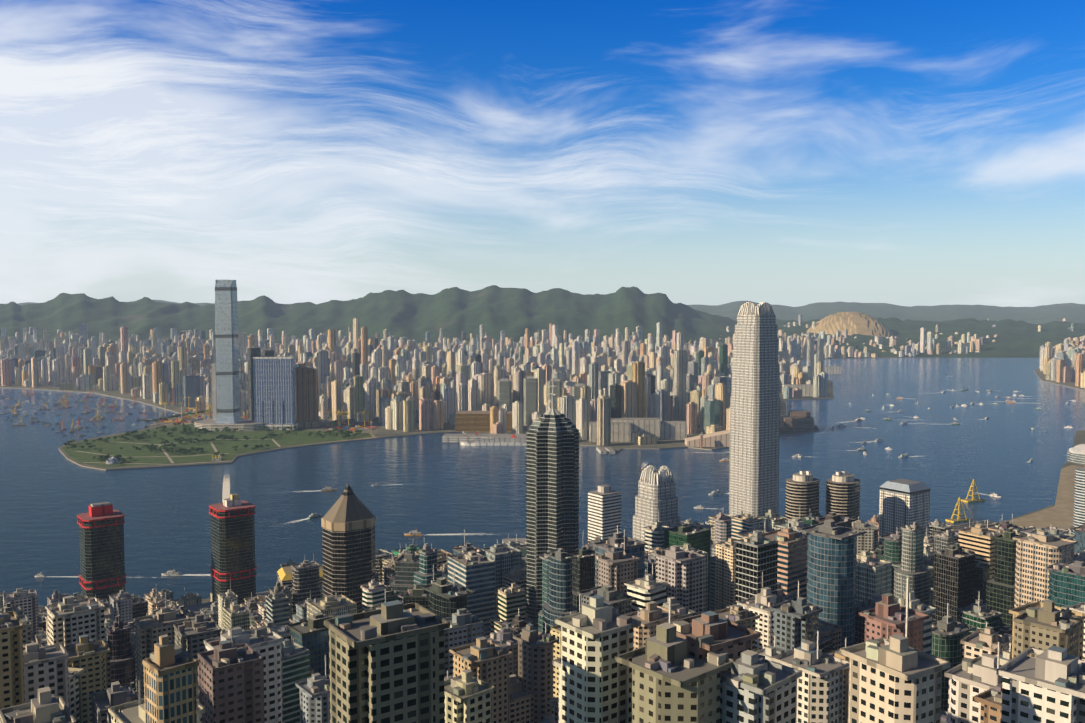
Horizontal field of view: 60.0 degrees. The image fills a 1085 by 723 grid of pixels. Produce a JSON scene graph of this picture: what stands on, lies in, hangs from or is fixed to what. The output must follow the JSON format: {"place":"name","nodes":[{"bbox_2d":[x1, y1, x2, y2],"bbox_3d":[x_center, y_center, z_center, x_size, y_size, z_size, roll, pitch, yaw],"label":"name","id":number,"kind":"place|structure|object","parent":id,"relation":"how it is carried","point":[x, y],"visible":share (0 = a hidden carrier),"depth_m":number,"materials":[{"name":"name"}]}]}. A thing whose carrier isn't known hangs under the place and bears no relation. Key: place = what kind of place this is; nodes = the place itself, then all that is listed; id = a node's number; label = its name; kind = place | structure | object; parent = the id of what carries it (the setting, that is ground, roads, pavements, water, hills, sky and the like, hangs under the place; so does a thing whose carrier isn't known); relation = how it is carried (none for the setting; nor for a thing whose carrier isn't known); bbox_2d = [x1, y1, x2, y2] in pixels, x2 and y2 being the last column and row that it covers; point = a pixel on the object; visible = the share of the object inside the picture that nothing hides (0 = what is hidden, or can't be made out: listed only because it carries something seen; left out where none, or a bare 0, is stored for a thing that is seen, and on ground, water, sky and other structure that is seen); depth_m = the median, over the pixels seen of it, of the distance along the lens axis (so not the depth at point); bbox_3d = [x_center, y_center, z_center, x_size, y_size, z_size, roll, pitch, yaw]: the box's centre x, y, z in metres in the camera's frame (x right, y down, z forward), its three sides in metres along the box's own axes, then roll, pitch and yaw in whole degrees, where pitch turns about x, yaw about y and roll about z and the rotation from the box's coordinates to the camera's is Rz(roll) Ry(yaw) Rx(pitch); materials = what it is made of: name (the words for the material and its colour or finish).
{"place":"outdoors","nodes":[
{"label":"outdoors","id":0,"kind":"place"},
{"bbox_2d":[62,423,371,466],"bbox_3d":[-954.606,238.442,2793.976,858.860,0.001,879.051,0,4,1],"label":"park","id":1,"kind":"structure","parent":0,"point":[144,456],"depth_m":2738.10,"materials":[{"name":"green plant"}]},
{"bbox_2d":[77,439,280,464],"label":"footpaths","id":2,"kind":"structure","parent":1,"relation":"on","point":[214,448],"depth_m":2556.11,"materials":[{"name":"beige concrete"}]},
{"bbox_2d":[222,474,229,501],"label":"boat wake","id":3,"kind":"object","parent":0,"point":[226,490],"visible":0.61,"depth_m":2100.83,"materials":[{"name":"white liquid"}]},
{"bbox_2d":[0,358,1084,606],"bbox_3d":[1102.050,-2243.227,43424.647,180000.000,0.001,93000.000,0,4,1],"label":"sea water","id":4,"kind":"structure","parent":0,"point":[48,492],"depth_m":2275.01,"materials":[{"name":"blue liquid"}]},
{"bbox_2d":[0,363,1075,576],"bbox_3d":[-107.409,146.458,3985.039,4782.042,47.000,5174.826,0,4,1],"label":"boats","id":5,"kind":"object","parent":4,"relation":"on","point":[513,440],"visible":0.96,"depth_m":3094.65,"materials":[{"name":"white"}]},
{"bbox_2d":[0,357,1083,470],"bbox_3d":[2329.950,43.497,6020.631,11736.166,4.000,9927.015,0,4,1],"label":"sea walls","id":6,"kind":"structure","parent":4,"relation":"in","point":[399,436],"depth_m":2724.54,"materials":[{"name":"grey concrete"}]},
{"bbox_2d":[45,389,1070,577],"bbox_3d":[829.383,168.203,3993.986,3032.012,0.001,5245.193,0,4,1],"label":"boat wakes","id":7,"kind":"object","parent":4,"relation":"on","point":[644,464],"visible":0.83,"depth_m":1895.57,"materials":[{"name":"white liquid"}]},
{"bbox_2d":[0,285,1084,357],"bbox_3d":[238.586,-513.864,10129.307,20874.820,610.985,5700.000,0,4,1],"label":"kowloon hills","id":8,"kind":"structure","parent":0,"point":[494,310],"depth_m":8956.60,"materials":[{"name":"green plant"}]},
{"bbox_2d":[0,356,1084,468],"bbox_3d":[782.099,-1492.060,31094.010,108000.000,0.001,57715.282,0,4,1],"label":"shoreline","id":9,"kind":"structure","parent":0,"point":[615,446],"depth_m":3093.09,"materials":[{"name":"green plant"}]},
{"bbox_2d":[63,408,361,462],"bbox_3d":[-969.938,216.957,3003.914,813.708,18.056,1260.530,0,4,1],"label":"park trees","id":10,"kind":"object","parent":9,"relation":"on","point":[151,447],"visible":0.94,"depth_m":2826.78,"materials":[{"name":"green plant"}]},
{"bbox_2d":[106,396,375,464],"bbox_3d":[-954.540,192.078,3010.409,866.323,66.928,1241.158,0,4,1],"label":"park pavilion and works site","id":11,"kind":"structure","parent":9,"relation":"on","point":[198,418],"depth_m":3226.94},
{"bbox_2d":[0,315,1075,445],"bbox_3d":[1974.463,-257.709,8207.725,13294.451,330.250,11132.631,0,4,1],"label":"city buildings","id":12,"kind":"structure","parent":9,"relation":"on","point":[389,380],"depth_m":4608.88,"materials":[{"name":"beige concrete"}]},
{"bbox_2d":[150,411,1082,528],"bbox_3d":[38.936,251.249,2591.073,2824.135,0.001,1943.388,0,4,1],"label":"bare reclaimed land","id":13,"kind":"structure","parent":9,"relation":"on","point":[1059,514],"depth_m":1882.89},
{"bbox_2d":[277,338,1084,588],"bbox_3d":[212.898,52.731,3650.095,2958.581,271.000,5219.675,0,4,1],"label":"waterfront buildings","id":14,"kind":"structure","parent":9,"relation":"on","point":[604,511],"depth_m":2841.49,"materials":[{"name":"beige concrete"}]},
{"bbox_2d":[1039,335,1084,387],"bbox_3d":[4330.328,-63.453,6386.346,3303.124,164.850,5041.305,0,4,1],"label":"apartment towers","id":15,"kind":"structure","parent":9,"relation":"on","point":[1061,362],"depth_m":5065.33,"materials":[{"name":"beige concrete"}]},
{"bbox_2d":[0,0,1084,306],"label":"sky","id":16,"kind":"structure","parent":0,"point":[793,153],"materials":[{"name":"blue"}]},
{"bbox_2d":[17,300,1084,323],"bbox_3d":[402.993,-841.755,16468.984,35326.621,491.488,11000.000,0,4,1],"label":"hill range","id":17,"kind":"structure","parent":0,"point":[1069,312],"depth_m":15026.35,"materials":[{"name":"green plant"}]},
{"bbox_2d":[148,409,992,529],"bbox_3d":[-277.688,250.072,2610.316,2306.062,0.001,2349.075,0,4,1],"label":"roads","id":18,"kind":"structure","parent":0,"point":[963,526],"depth_m":1770.33,"materials":[{"name":"grey asphalt"}]},
{"bbox_2d":[202,430,1084,602],"bbox_3d":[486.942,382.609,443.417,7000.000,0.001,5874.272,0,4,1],"label":"island shore ground","id":19,"kind":"structure","parent":0,"point":[1079,439],"depth_m":2414.23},
{"bbox_2d":[77,280,930,629],"bbox_3d":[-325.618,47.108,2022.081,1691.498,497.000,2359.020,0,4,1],"label":"skyscrapers","id":20,"kind":"structure","parent":19,"relation":"on","point":[347,520],"depth_m":1165.06,"materials":[{"name":"grey glass"}]},
{"bbox_2d":[0,502,1084,722],"bbox_3d":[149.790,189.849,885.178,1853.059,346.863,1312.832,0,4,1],"label":"city buildings","id":21,"kind":"structure","parent":19,"relation":"on","point":[769,616],"depth_m":480.49,"materials":[{"name":"beige concrete"}]},
{"bbox_2d":[807,312,895,336],"bbox_3d":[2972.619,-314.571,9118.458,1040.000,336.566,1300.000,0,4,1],"label":"quarry hill","id":22,"kind":"structure","parent":0,"point":[861,323],"depth_m":8807.17,"materials":[{"name":"beige stone"}]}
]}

